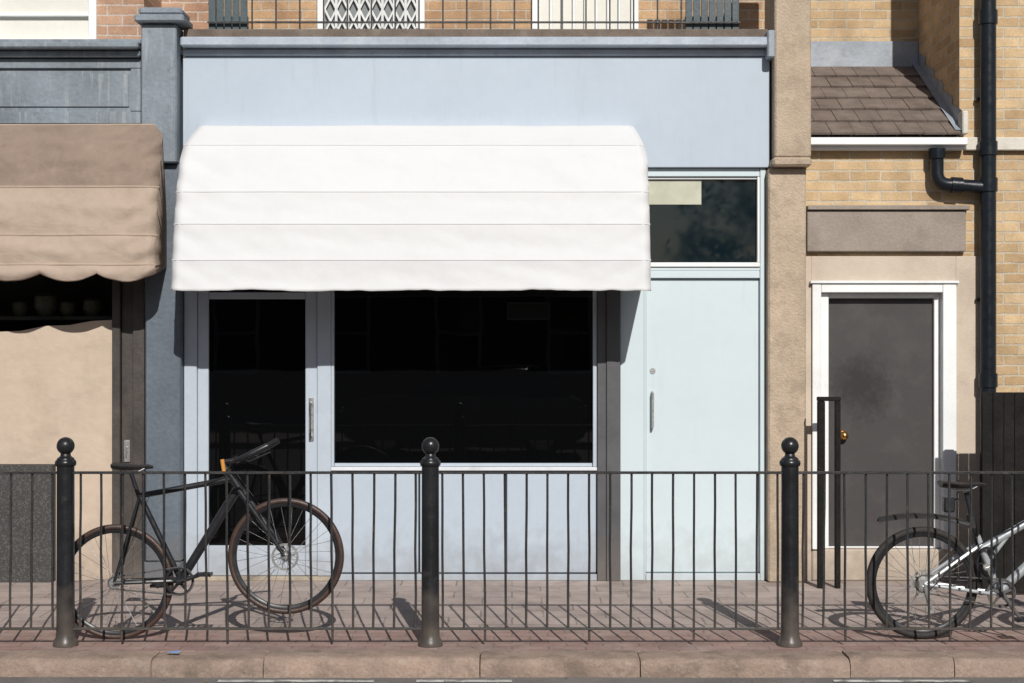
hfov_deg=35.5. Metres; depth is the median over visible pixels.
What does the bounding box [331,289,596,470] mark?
window
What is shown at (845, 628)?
pedestrian fence
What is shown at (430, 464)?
railing post
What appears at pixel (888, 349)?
door
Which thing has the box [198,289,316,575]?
door
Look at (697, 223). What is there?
transom window
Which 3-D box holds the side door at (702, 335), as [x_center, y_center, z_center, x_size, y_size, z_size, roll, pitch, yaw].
[1.397,0.619,11.727,0.831,2.153,0.107,0,0,0]
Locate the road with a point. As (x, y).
(640, 679)
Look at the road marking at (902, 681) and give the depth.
8.68 m
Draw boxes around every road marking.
[217,680,373,681]
[416,680,511,681]
[833,680,971,681]
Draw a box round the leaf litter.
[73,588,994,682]
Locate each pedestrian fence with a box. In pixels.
[0,471,56,629]
[73,471,421,640]
[438,471,781,639]
[798,471,1023,640]
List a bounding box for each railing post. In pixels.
[53,437,78,647]
[418,437,442,647]
[777,437,802,647]
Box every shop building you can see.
[0,0,216,581]
[134,0,811,582]
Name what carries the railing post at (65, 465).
on the pavement at (198, 641)
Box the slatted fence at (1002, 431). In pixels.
[981,392,1023,592]
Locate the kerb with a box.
[0,649,1023,677]
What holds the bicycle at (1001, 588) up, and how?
on the pavement at (198, 641)
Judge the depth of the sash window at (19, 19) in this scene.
12.07 m
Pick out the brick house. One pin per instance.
(914, 259)
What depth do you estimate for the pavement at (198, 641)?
9.33 m
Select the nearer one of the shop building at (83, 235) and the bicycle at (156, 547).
the bicycle at (156, 547)
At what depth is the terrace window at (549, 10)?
12.88 m
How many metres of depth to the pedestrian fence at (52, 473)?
9.19 m
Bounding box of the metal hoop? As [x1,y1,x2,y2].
[817,397,840,588]
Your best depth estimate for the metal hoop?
11.31 m
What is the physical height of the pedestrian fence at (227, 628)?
0.972 m
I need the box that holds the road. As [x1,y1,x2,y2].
[0,676,1023,682]
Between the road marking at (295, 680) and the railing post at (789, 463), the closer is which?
the road marking at (295, 680)
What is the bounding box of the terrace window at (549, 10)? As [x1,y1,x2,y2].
[532,0,638,28]
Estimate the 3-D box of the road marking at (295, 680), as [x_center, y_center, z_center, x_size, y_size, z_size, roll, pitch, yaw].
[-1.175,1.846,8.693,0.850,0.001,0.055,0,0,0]
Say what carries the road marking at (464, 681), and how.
on the road
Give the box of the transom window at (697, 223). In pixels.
[648,177,759,270]
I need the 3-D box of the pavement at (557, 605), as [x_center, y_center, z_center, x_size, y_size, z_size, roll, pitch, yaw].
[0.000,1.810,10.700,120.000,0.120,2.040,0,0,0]
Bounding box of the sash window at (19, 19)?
[0,0,96,38]
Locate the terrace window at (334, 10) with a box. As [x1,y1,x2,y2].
[317,0,424,28]
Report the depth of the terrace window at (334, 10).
12.84 m
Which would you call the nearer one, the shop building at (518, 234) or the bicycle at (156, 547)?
the bicycle at (156, 547)
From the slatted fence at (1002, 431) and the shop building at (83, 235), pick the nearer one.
the slatted fence at (1002, 431)
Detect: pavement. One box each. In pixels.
[0,580,1023,630]
[0,631,1023,661]
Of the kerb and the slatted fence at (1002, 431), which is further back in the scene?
the slatted fence at (1002, 431)
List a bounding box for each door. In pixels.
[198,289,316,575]
[646,279,758,571]
[810,281,958,549]
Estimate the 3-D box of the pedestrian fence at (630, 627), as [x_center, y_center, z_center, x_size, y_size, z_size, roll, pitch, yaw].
[0.565,1.234,9.200,2.060,0.972,0.036,0,0,0]
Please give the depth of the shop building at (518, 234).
11.68 m
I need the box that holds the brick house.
[806,0,1023,582]
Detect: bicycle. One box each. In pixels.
[75,438,343,638]
[867,480,1023,638]

